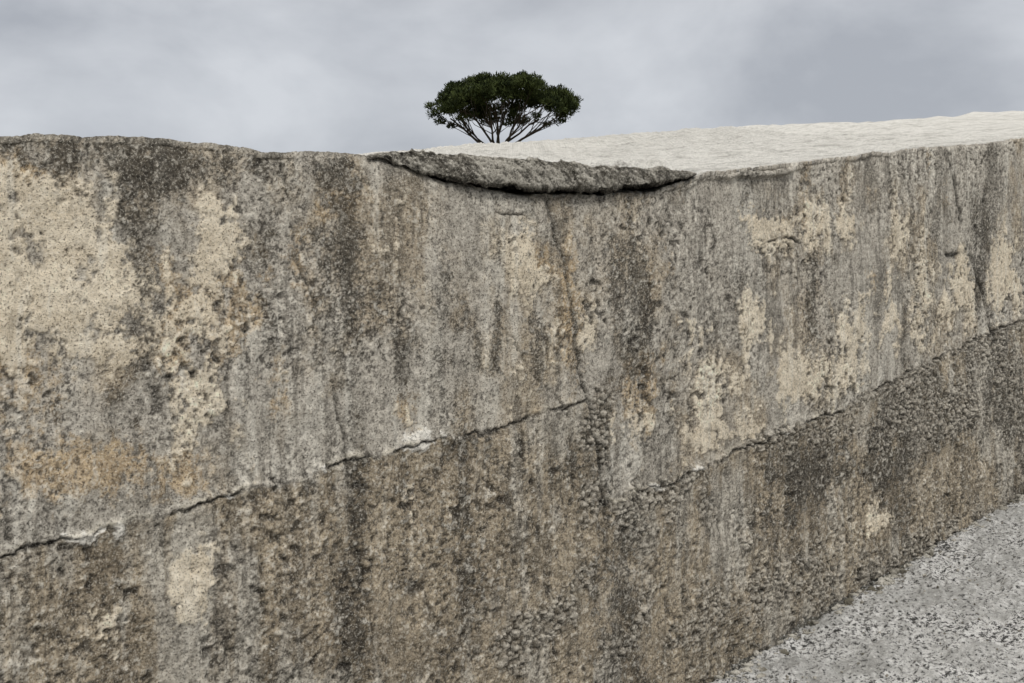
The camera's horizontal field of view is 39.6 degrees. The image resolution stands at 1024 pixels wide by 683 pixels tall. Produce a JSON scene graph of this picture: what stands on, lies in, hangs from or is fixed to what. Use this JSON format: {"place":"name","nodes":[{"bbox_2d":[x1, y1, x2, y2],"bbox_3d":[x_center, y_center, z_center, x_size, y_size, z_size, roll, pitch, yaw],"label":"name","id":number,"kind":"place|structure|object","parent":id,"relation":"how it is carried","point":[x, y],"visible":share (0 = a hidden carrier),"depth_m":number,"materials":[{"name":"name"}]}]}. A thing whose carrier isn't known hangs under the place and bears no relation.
{"place":"outdoors","nodes":[
{"label":"outdoors","id":0,"kind":"place"},
{"bbox_2d":[0,0,1023,153],"label":"sky","id":1,"kind":"structure","parent":0,"point":[282,76],"materials":[{"name":"grey"}]},
{"bbox_2d":[705,494,1023,682],"bbox_3d":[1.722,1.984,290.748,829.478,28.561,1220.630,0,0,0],"label":"ground","id":2,"kind":"structure","parent":0,"point":[915,621],"depth_m":5.16,"materials":[{"name":"grey gravel"}]},
{"bbox_2d":[423,69,583,143],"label":"stone pine tree","id":3,"kind":"object","parent":2,"relation":"on","point":[473,97],"visible":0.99,"depth_m":69.37,"materials":[{"name":"green plant"}]},
{"bbox_2d":[0,111,1023,682],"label":"concrete wall","id":4,"kind":"structure","parent":2,"relation":"on","point":[348,417],"depth_m":4.04,"materials":[{"name":"grey concrete"}]},
{"bbox_2d":[367,148,696,194],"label":"crust slab","id":5,"kind":"structure","parent":4,"relation":"on","point":[529,174],"depth_m":4.14,"materials":[{"name":"concrete"}]}
]}

